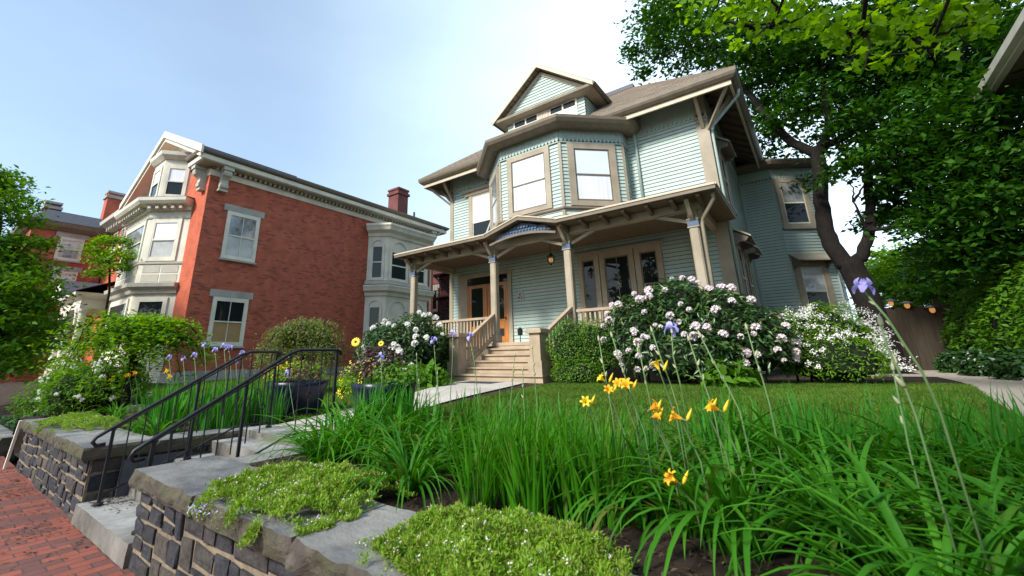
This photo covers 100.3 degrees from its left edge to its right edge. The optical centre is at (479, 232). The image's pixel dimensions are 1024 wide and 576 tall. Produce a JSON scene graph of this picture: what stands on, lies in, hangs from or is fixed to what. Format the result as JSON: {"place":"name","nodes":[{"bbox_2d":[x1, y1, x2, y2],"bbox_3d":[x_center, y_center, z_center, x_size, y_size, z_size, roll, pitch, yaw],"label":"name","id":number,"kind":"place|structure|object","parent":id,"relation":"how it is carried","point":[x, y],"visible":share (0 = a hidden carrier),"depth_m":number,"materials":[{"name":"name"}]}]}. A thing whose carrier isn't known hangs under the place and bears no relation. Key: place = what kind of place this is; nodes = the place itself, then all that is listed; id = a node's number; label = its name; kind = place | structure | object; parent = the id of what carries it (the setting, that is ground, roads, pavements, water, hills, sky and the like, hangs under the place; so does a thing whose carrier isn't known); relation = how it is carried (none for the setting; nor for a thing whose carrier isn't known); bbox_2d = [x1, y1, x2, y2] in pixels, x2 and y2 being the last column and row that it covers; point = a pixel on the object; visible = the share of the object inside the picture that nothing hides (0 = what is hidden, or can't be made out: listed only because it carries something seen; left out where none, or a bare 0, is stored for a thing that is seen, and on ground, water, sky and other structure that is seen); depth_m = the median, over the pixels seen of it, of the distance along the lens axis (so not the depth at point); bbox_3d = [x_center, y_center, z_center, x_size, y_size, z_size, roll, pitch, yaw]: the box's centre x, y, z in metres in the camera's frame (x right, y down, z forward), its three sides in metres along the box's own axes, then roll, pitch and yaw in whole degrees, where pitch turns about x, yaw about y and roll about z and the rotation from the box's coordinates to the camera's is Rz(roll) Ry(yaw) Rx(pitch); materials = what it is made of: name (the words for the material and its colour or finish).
{"place":"outdoors","nodes":[
{"label":"outdoors","id":0,"kind":"place"},
{"bbox_2d":[11,456,18,466],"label":"ground","id":1,"kind":"structure","parent":0,"point":[14,462],"depth_m":6.92,"materials":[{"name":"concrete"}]},
{"bbox_2d":[0,200,110,382],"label":"brick rowhouse","id":2,"kind":"structure","parent":1,"relation":"on","point":[75,231],"depth_m":22.18,"materials":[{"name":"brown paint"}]},
{"bbox_2d":[53,231,89,263],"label":"window","id":3,"kind":"structure","parent":2,"relation":"in","point":[76,240],"depth_m":22.19,"materials":[{"name":"beige paint"}]},
{"bbox_2d":[16,418,251,520],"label":"stone wall","id":4,"kind":"structure","parent":1,"relation":"on","point":[61,470],"depth_m":4.44,"materials":[{"name":"grey stone"}]},
{"bbox_2d":[24,410,132,436],"bbox_3d":[-5.097,2.408,5.450,1.935,0.206,0.835,-13,-20,36],"label":"phlox mat","id":5,"kind":"object","parent":4,"relation":"on","point":[80,420],"visible":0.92,"depth_m":5.19,"materials":[{"name":"green plant"}]},
{"bbox_2d":[114,450,191,497],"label":"slate slab","id":6,"kind":"structure","parent":4,"relation":"attached to","point":[128,468],"depth_m":4.15,"materials":[{"name":"grey stone"}]},
{"bbox_2d":[71,425,320,569],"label":"street steps","id":7,"kind":"structure","parent":1,"relation":"on","point":[106,531],"depth_m":3.71,"materials":[{"name":"stone"}]},
{"bbox_2d":[90,350,281,506],"bbox_3d":[-2.989,1.957,4.520,0.070,1.362,1.698,-13,-20,36],"label":"handrail","id":8,"kind":"object","parent":7,"relation":"on","point":[112,429],"visible":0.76,"depth_m":4.43,"materials":[{"name":"black metal"}]},
{"bbox_2d":[128,348,341,534],"bbox_3d":[-2.098,1.772,3.936,0.070,1.362,1.818,-13,-20,36],"label":"handrail","id":9,"kind":"object","parent":7,"relation":"on","point":[199,411],"visible":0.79,"depth_m":3.90,"materials":[{"name":"black metal"}]},
{"bbox_2d":[43,131,449,383],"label":"brick house","id":10,"kind":"structure","parent":1,"relation":"on","point":[236,253],"depth_m":17.30,"materials":[{"name":"red brick"}]},
{"bbox_2d":[204,289,253,347],"bbox_3d":[-9.180,3.178,15.602,0.110,2.050,1.520,-13,-20,36],"label":"window","id":11,"kind":"structure","parent":10,"relation":"in","point":[228,315],"depth_m":15.61,"materials":[{"name":"beige paint"}]},
{"bbox_2d":[218,203,264,264],"bbox_3d":[-9.214,0.098,16.524,0.110,2.180,1.520,-13,-20,36],"label":"window","id":12,"kind":"structure","parent":10,"relation":"in","point":[241,232],"depth_m":16.52,"materials":[{"name":"grey glass"}]},
{"bbox_2d":[128,445,635,575],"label":"stone wall","id":13,"kind":"structure","parent":1,"relation":"on","point":[171,538],"depth_m":2.30,"materials":[{"name":"grey stone"}]},
{"bbox_2d":[189,458,417,548],"bbox_3d":[-1.053,1.494,2.514,1.291,0.241,0.950,-13,-20,36],"label":"phlox mat","id":14,"kind":"object","parent":13,"relation":"on","point":[304,483],"visible":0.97,"depth_m":2.30,"materials":[{"name":"green plant"}]},
{"bbox_2d":[354,500,640,575],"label":"phlox mat","id":15,"kind":"object","parent":13,"relation":"on","point":[459,538],"visible":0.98,"depth_m":1.61,"materials":[{"name":"green plant"}]},
{"bbox_2d":[394,64,853,382],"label":"clapboard house","id":16,"kind":"structure","parent":1,"relation":"on","point":[628,189],"depth_m":13.21,"materials":[{"name":"teal paint"}]},
{"bbox_2d":[461,184,489,236],"bbox_3d":[-0.036,-0.486,16.724,1.660,2.670,0.170,-13,-20,36],"label":"window","id":17,"kind":"structure","parent":16,"relation":"in","point":[479,204],"depth_m":16.87,"materials":[{"name":"white glass"}]},
{"bbox_2d":[467,284,487,343],"bbox_3d":[-0.090,3.078,15.813,0.910,2.220,0.044,-13,-20,36],"label":"door","id":18,"kind":"structure","parent":16,"relation":"in","point":[477,295],"depth_m":15.90,"materials":[{"name":"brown wood"}]},
{"bbox_2d":[487,281,508,342],"bbox_3d":[0.635,2.899,15.241,0.890,2.220,0.106,-13,-20,36],"label":"door","id":19,"kind":"structure","parent":16,"relation":"in","point":[503,290],"depth_m":15.18,"materials":[{"name":"brown wood"}]},
{"bbox_2d":[577,254,604,325],"bbox_3d":[3.442,1.830,13.307,0.800,2.240,0.130,-13,-20,36],"label":"window","id":20,"kind":"structure","parent":16,"relation":"in","point":[588,266],"depth_m":13.37,"materials":[{"name":"beige paint"}]},
{"bbox_2d":[599,249,637,324],"bbox_3d":[4.162,1.663,12.777,1.160,2.240,0.130,-13,-20,36],"label":"window","id":21,"kind":"structure","parent":16,"relation":"in","point":[617,268],"depth_m":12.90,"materials":[{"name":"black glass"}]},
{"bbox_2d":[633,244,665,303],"bbox_3d":[4.932,1.461,12.256,0.780,2.170,0.070,-13,-20,36],"label":"window","id":22,"kind":"structure","parent":16,"relation":"in","point":[649,265],"depth_m":12.38,"materials":[{"name":"beige paint"}]},
{"bbox_2d":[715,135,737,215],"bbox_3d":[7.779,-1.786,13.231,0.400,2.310,1.360,-13,-20,36],"label":"window","id":23,"kind":"structure","parent":16,"relation":"in","point":[726,153],"depth_m":13.34,"materials":[{"name":"beige paint"}]},
{"bbox_2d":[732,227,756,296],"bbox_3d":[7.786,1.151,12.266,0.460,2.530,1.360,-13,-20,36],"label":"window","id":24,"kind":"structure","parent":16,"relation":"in","point":[740,236],"depth_m":12.36,"materials":[{"name":"beige paint"}]},
{"bbox_2d":[844,240,929,307],"bbox_3d":[19.171,3.026,19.077,4.608,5.565,5.176,-13,-20,36],"label":"background tree","id":25,"kind":"object","parent":1,"relation":"on","point":[874,266],"visible":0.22,"depth_m":19.40,"materials":[{"name":"green plant"}]},
{"bbox_2d":[860,299,954,369],"bbox_3d":[14.381,2.972,12.344,4.980,2.150,0.140,-13,-20,36],"label":"wooden fence","id":26,"kind":"object","parent":1,"relation":"on","point":[917,328],"visible":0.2,"depth_m":12.99,"materials":[{"name":"brown wood"}]},
{"bbox_2d":[880,118,1023,298],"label":"maple tree","id":27,"kind":"object","parent":1,"relation":"on","point":[961,264],"visible":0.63,"depth_m":9.72,"materials":[{"name":"green plant"}]},
{"bbox_2d":[973,8,1023,101],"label":"neighbour house","id":28,"kind":"structure","parent":1,"relation":"on","point":[1007,61],"depth_m":8.69,"materials":[{"name":"grey paint"}]},
{"bbox_2d":[0,456,134,575],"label":"sidewalk","id":29,"kind":"structure","parent":0,"point":[81,558],"depth_m":3.44,"materials":[{"name":"brick"}]},
{"bbox_2d":[671,0,1020,74],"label":"street maple","id":30,"kind":"object","parent":29,"relation":"on","point":[925,34],"visible":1,"depth_m":5.18,"materials":[{"name":"green plant"}]},
{"bbox_2d":[132,375,461,419],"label":"lawn","id":31,"kind":"structure","parent":0,"point":[319,412],"depth_m":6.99,"materials":[{"name":"green plant"}]},
{"bbox_2d":[263,359,328,417],"bbox_3d":[-2.724,2.285,6.335,1.080,0.799,0.886,-13,-20,36],"label":"planter","id":32,"kind":"object","parent":31,"relation":"on","point":[304,390],"visible":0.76,"depth_m":6.05,"materials":[{"name":"blue ceramic"}]},
{"bbox_2d":[398,358,455,387],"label":"hosta","id":33,"kind":"object","parent":31,"relation":"on","point":[443,376],"visible":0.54,"depth_m":9.32,"materials":[{"name":"green plant"}]},
{"bbox_2d":[275,380,525,430],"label":"concrete path","id":34,"kind":"structure","parent":0,"point":[459,388],"depth_m":7.97,"materials":[{"name":"grey concrete"}]},
{"bbox_2d":[0,370,983,575],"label":"planting bed","id":35,"kind":"object","parent":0,"point":[657,562],"visible":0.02,"depth_m":2.09,"materials":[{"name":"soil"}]},
{"bbox_2d":[0,163,87,383],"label":"street tree","id":36,"kind":"object","parent":35,"relation":"on","point":[26,308],"visible":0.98,"depth_m":11.77,"materials":[{"name":"green plant"}]},
{"bbox_2d":[4,359,103,418],"bbox_3d":[-8.255,3.171,8.603,2.108,1.202,1.348,-6,-17,18],"label":"peony","id":37,"kind":"object","parent":35,"relation":"on","point":[30,404],"visible":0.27,"depth_m":8.22,"materials":[{"name":"green plant"}]},
{"bbox_2d":[31,357,154,415],"bbox_3d":[-7.090,2.874,7.942,1.792,1.102,1.353,0,-16,-3],"label":"peony","id":38,"kind":"object","parent":35,"relation":"on","point":[58,396],"visible":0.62,"depth_m":7.58,"materials":[{"name":"green plant"}]},
{"bbox_2d":[68,234,136,357],"bbox_3d":[-13.895,2.712,15.715,2.568,5.785,2.313,-6,-17,16],"label":"tree","id":39,"kind":"object","parent":35,"relation":"on","point":[110,260],"visible":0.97,"depth_m":15.96,"materials":[{"name":"green plant"}]},
{"bbox_2d":[26,307,223,413],"bbox_3d":[-5.961,2.362,7.158,2.581,2.140,2.261,-5,-17,14],"label":"weeping tree","id":40,"kind":"object","parent":35,"relation":"on","point":[136,335],"visible":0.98,"depth_m":7.05,"materials":[{"name":"green plant"}]},
{"bbox_2d":[151,379,200,432],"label":"iris clump","id":41,"kind":"object","parent":35,"relation":"on","point":[167,414],"visible":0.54,"depth_m":5.09,"materials":[{"name":"green plant"}]},
{"bbox_2d":[184,377,232,430],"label":"iris clump","id":42,"kind":"object","parent":35,"relation":"on","point":[202,418],"visible":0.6,"depth_m":5.08,"materials":[{"name":"green plant"}]},
{"bbox_2d":[210,377,250,428],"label":"iris clump","id":43,"kind":"object","parent":35,"relation":"on","point":[226,420],"visible":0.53,"depth_m":5.14,"materials":[{"name":"green plant"}]},
{"bbox_2d":[256,379,295,424],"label":"iris clump","id":44,"kind":"object","parent":35,"relation":"on","point":[279,408],"visible":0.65,"depth_m":5.53,"materials":[{"name":"green plant"}]},
{"bbox_2d":[246,315,353,380],"bbox_3d":[-3.656,2.581,8.864,1.966,1.659,2.106,-13,-20,36],"label":"japanese maple","id":45,"kind":"object","parent":35,"relation":"on","point":[304,333],"visible":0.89,"depth_m":8.77,"materials":[{"name":"green plant"}]},
{"bbox_2d":[246,391,400,469],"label":"daylily clump","id":46,"kind":"object","parent":35,"relation":"on","point":[313,455],"visible":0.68,"depth_m":3.40,"materials":[{"name":"green plant"}]},
{"bbox_2d":[266,398,396,463],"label":"daylily clump","id":47,"kind":"object","parent":35,"relation":"on","point":[335,410],"visible":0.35,"depth_m":3.77,"materials":[{"name":"green plant"}]},
{"bbox_2d":[286,389,440,470],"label":"daylily clump","id":48,"kind":"object","parent":35,"relation":"on","point":[357,460],"visible":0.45,"depth_m":3.37,"materials":[{"name":"green plant"}]},
{"bbox_2d":[320,388,459,464],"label":"daylily clump","id":49,"kind":"object","parent":35,"relation":"on","point":[394,420],"visible":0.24,"depth_m":3.88,"materials":[{"name":"green plant"}]},
{"bbox_2d":[333,398,463,475],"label":"daylily clump","id":50,"kind":"object","parent":35,"relation":"on","point":[411,438],"visible":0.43,"depth_m":3.31,"materials":[{"name":"green plant"}]},
{"bbox_2d":[352,310,449,381],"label":"rhododendron","id":51,"kind":"object","parent":35,"relation":"on","point":[409,339],"visible":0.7,"depth_m":10.51,"materials":[{"name":"green plant"}]},
{"bbox_2d":[328,416,474,512],"bbox_3d":[-0.456,1.467,2.674,1.000,0.501,1.076,1,-17,-8],"label":"daylily clump","id":52,"kind":"object","parent":35,"relation":"on","point":[417,476],"visible":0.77,"depth_m":2.64,"materials":[{"name":"green plant"}]},
{"bbox_2d":[374,402,487,456],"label":"daylily clump","id":53,"kind":"object","parent":35,"relation":"on","point":[447,424],"visible":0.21,"depth_m":3.58,"materials":[{"name":"green plant"}]},
{"bbox_2d":[379,409,499,490],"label":"daylily clump","id":54,"kind":"object","parent":35,"relation":"on","point":[458,442],"visible":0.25,"depth_m":3.09,"materials":[{"name":"green plant"}]},
{"bbox_2d":[428,400,519,510],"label":"grass clump","id":55,"kind":"object","parent":35,"relation":"on","point":[485,486],"visible":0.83,"depth_m":2.34,"materials":[{"name":"green plant"}]},
{"bbox_2d":[458,395,539,498],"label":"grass clump","id":56,"kind":"object","parent":35,"relation":"on","point":[495,424],"visible":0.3,"depth_m":2.66,"materials":[{"name":"green plant"}]},
{"bbox_2d":[467,399,566,508],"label":"grass clump","id":57,"kind":"object","parent":35,"relation":"on","point":[502,494],"visible":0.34,"depth_m":2.39,"materials":[{"name":"green plant"}]},
{"bbox_2d":[481,399,577,517],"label":"grass clump","id":58,"kind":"object","parent":35,"relation":"on","point":[534,498],"visible":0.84,"depth_m":2.18,"materials":[{"name":"green plant"}]},
{"bbox_2d":[489,399,596,503],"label":"grass clump","id":59,"kind":"object","parent":35,"relation":"on","point":[539,436],"visible":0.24,"depth_m":2.54,"materials":[{"name":"green plant"}]},
{"bbox_2d":[518,398,606,524],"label":"grass clump","id":60,"kind":"object","parent":35,"relation":"on","point":[565,481],"visible":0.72,"depth_m":2.20,"materials":[{"name":"green plant"}]},
{"bbox_2d":[545,315,619,383],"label":"boxwood hedge","id":61,"kind":"object","parent":35,"relation":"on","point":[575,353],"visible":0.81,"depth_m":9.24,"materials":[{"name":"green plant"}]},
{"bbox_2d":[554,406,650,530],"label":"grass clump","id":62,"kind":"object","parent":35,"relation":"on","point":[594,485],"visible":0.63,"depth_m":2.11,"materials":[{"name":"green plant"}]},
{"bbox_2d":[545,393,660,499],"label":"grass clump","id":63,"kind":"object","parent":35,"relation":"on","point":[606,432],"visible":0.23,"depth_m":2.48,"materials":[{"name":"green plant"}]},
{"bbox_2d":[539,429,745,563],"bbox_3d":[0.860,1.336,2.340,1.111,0.552,1.179,-13,-20,36],"label":"daylily clump","id":64,"kind":"object","parent":35,"relation":"on","point":[615,489],"visible":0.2,"depth_m":2.13,"materials":[{"name":"green plant"}]},
{"bbox_2d":[515,360,779,571],"bbox_3d":[0.781,1.149,2.251,1.230,0.906,1.179,2,-17,-8],"label":"daylily clump","id":65,"kind":"object","parent":35,"relation":"on","point":[667,479],"visible":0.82,"depth_m":2.05,"materials":[{"name":"green plant"}]},
{"bbox_2d":[600,275,804,383],"bbox_3d":[4.132,1.920,8.443,3.735,2.198,2.122,-13,-20,36],"label":"rhododendron","id":66,"kind":"object","parent":35,"relation":"on","point":[717,323],"visible":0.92,"depth_m":7.93,"materials":[{"name":"green plant"}]},
{"bbox_2d":[573,438,848,575],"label":"daylily clump","id":67,"kind":"object","parent":35,"relation":"on","point":[689,531],"visible":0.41,"depth_m":1.92,"materials":[{"name":"green plant"}]},
{"bbox_2d":[700,353,764,387],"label":"hosta","id":68,"kind":"object","parent":35,"relation":"on","point":[742,377],"visible":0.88,"depth_m":7.23,"materials":[{"name":"green plant"}]},
{"bbox_2d":[621,403,857,553],"bbox_3d":[1.323,1.275,2.429,1.256,0.620,1.252,-13,-20,36],"label":"daylily clump","id":69,"kind":"object","parent":35,"relation":"on","point":[740,440],"visible":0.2,"depth_m":2.36,"materials":[{"name":"green plant"}]},
{"bbox_2d":[627,397,852,496],"bbox_3d":[1.542,1.381,2.728,1.410,0.721,1.460,-13,-20,36],"label":"daylily clump","id":70,"kind":"object","parent":35,"relation":"on","point":[730,423],"visible":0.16,"depth_m":2.54,"materials":[{"name":"green plant"}]},
{"bbox_2d":[583,405,1005,575],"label":"daylily clump","id":71,"kind":"object","parent":35,"relation":"on","point":[721,515],"visible":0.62,"depth_m":1.73,"materials":[{"name":"green plant"}]},
{"bbox_2d":[683,383,927,518],"bbox_3d":[1.799,1.315,2.585,1.388,0.710,1.392,-3,-16,6],"label":"daylily clump","id":72,"kind":"object","parent":35,"relation":"on","point":[764,426],"visible":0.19,"depth_m":2.37,"materials":[{"name":"green plant"}]},
{"bbox_2d":[613,0,1023,373],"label":"maple tree","id":73,"kind":"object","parent":35,"relation":"on","point":[902,150],"visible":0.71,"depth_m":11.89,"materials":[{"name":"green plant"}]},
{"bbox_2d":[695,402,953,555],"bbox_3d":[1.683,1.291,2.222,1.215,0.682,1.176,8,-19,-27],"label":"daylily clump","id":74,"kind":"object","parent":35,"relation":"on","point":[805,461],"visible":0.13,"depth_m":2.29,"materials":[{"name":"green plant"}]},
{"bbox_2d":[788,402,871,495],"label":"iris clump","id":75,"kind":"object","parent":35,"relation":"on","point":[854,435],"visible":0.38,"depth_m":2.29,"materials":[{"name":"green plant"}]},
{"bbox_2d":[765,300,917,382],"bbox_3d":[6.464,2.094,8.101,2.384,1.579,1.944,-8,-18,22],"label":"deutzia","id":76,"kind":"object","parent":35,"relation":"on","point":[835,346],"visible":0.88,"depth_m":7.67,"materials":[{"name":"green plant"}]},
{"bbox_2d":[683,399,1023,575],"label":"daylily clump","id":77,"kind":"object","parent":35,"relation":"on","point":[832,528],"visible":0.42,"depth_m":1.70,"materials":[{"name":"green plant"}]},
{"bbox_2d":[689,412,1023,575],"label":"daylily clump","id":78,"kind":"object","parent":35,"relation":"on","point":[860,536],"visible":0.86,"depth_m":1.39,"materials":[{"name":"green plant"}]},
{"bbox_2d":[745,402,1023,533],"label":"daylily clump","id":79,"kind":"object","parent":35,"relation":"on","point":[886,442],"visible":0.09,"depth_m":2.17,"materials":[{"name":"green plant"}]},
{"bbox_2d":[772,411,1023,538],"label":"daylily clump","id":80,"kind":"object","parent":35,"relation":"on","point":[923,478],"visible":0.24,"depth_m":2.00,"materials":[{"name":"green plant"}]},
{"bbox_2d":[781,440,1023,575],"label":"daylily clump","id":81,"kind":"object","parent":35,"relation":"on","point":[915,496],"visible":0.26,"depth_m":1.66,"materials":[{"name":"green plant"}]},
{"bbox_2d":[790,458,1023,575],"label":"daylily clump","id":82,"kind":"object","parent":35,"relation":"on","point":[1007,503],"visible":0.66,"depth_m":1.31,"materials":[{"name":"green plant"}]},
{"bbox_2d":[792,386,1023,510],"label":"daylily clump","id":83,"kind":"object","parent":35,"relation":"on","point":[968,470],"visible":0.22,"depth_m":2.10,"materials":[{"name":"green plant"}]},
{"bbox_2d":[877,314,963,575],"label":"iris","id":84,"kind":"object","parent":35,"relation":"on","point":[894,361],"visible":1,"depth_m":1.41,"materials":[{"name":"green plant"}]},
{"bbox_2d":[852,278,991,574],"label":"iris","id":85,"kind":"object","parent":35,"relation":"on","point":[863,284],"visible":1,"depth_m":1.36,"materials":[{"name":"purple plant"}]},
{"bbox_2d":[874,245,987,307],"bbox_3d":[18.563,2.432,16.960,6.526,5.567,4.426,6,-18,-23],"label":"background tree","id":86,"kind":"object","parent":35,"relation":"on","point":[907,290],"visible":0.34,"depth_m":16.29,"materials":[{"name":"green plant"}]},
{"bbox_2d":[850,420,1023,544],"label":"daylily clump","id":87,"kind":"object","parent":35,"relation":"on","point":[1002,481],"visible":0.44,"depth_m":1.70,"materials":[{"name":"green plant"}]},
{"bbox_2d":[860,398,1023,500],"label":"daylily clump","id":88,"kind":"object","parent":35,"relation":"on","point":[981,435],"visible":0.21,"depth_m":2.13,"materials":[{"name":"green plant"}]},
{"bbox_2d":[872,390,1023,513],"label":"daylily clump","id":89,"kind":"object","parent":35,"relation":"on","point":[1002,414],"visible":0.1,"depth_m":2.12,"materials":[{"name":"green plant"}]},
{"bbox_2d":[932,344,1023,380],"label":"shrub","id":90,"kind":"object","parent":35,"relation":"on","point":[1000,364],"visible":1,"depth_m":9.33,"materials":[{"name":"green plant"}]},
{"bbox_2d":[936,390,1023,497],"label":"iris clump","id":91,"kind":"object","parent":35,"relation":"on","point":[974,447],"visible":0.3,"depth_m":2.04,"materials":[{"name":"green plant"}]},
{"bbox_2d":[939,258,1023,355],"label":"leafy hedge","id":92,"kind":"object","parent":35,"relation":"on","point":[992,320],"visible":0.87,"depth_m":9.66,"materials":[{"name":"green plant"}]},
{"bbox_2d":[944,389,1023,510],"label":"iris clump","id":93,"kind":"object","parent":35,"relation":"on","point":[1016,445],"visible":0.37,"depth_m":2.01,"materials":[{"name":"green plant"}]},
{"bbox_2d":[0,0,1023,324],"label":"sky","id":94,"kind":"structure","parent":0,"point":[363,99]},
{"bbox_2d":[413,381,1021,488],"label":"lawn","id":95,"kind":"structure","parent":0,"point":[680,414],"depth_m":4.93,"materials":[{"name":"green plant"}]},
{"bbox_2d":[336,337,430,417],"bbox_3d":[-1.158,1.783,5.136,1.228,1.043,0.885,-13,-20,36],"label":"planter","id":96,"kind":"object","parent":95,"relation":"on","point":[376,375],"visible":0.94,"depth_m":5.04,"materials":[{"name":"blue ceramic"}]},
{"bbox_2d":[762,382,840,468],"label":"iris clump","id":97,"kind":"object","parent":95,"relation":"on","point":[799,421],"visible":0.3,"depth_m":2.54,"materials":[{"name":"green plant"}]},
{"bbox_2d":[809,386,889,472],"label":"iris clump","id":98,"kind":"object","parent":95,"relation":"on","point":[849,427],"visible":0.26,"depth_m":2.42,"materials":[{"name":"green plant"}]},
{"bbox_2d":[854,380,935,453],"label":"iris clump","id":99,"kind":"object","parent":95,"relation":"on","point":[870,406],"visible":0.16,"depth_m":2.50,"materials":[{"name":"green plant"}]},
{"bbox_2d":[880,381,973,467],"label":"iris clump","id":100,"kind":"object","parent":95,"relation":"on","point":[952,428],"visible":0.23,"depth_m":2.30,"materials":[{"name":"green plant"}]},
{"bbox_2d":[904,382,1014,502],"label":"iris clump","id":101,"kind":"object","parent":95,"relation":"on","point":[995,428],"visible":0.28,"depth_m":2.18,"materials":[{"name":"green plant"}]},
{"bbox_2d":[910,370,1023,413],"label":"gravel path","id":102,"kind":"structure","parent":0,"point":[1015,387],"depth_m":7.16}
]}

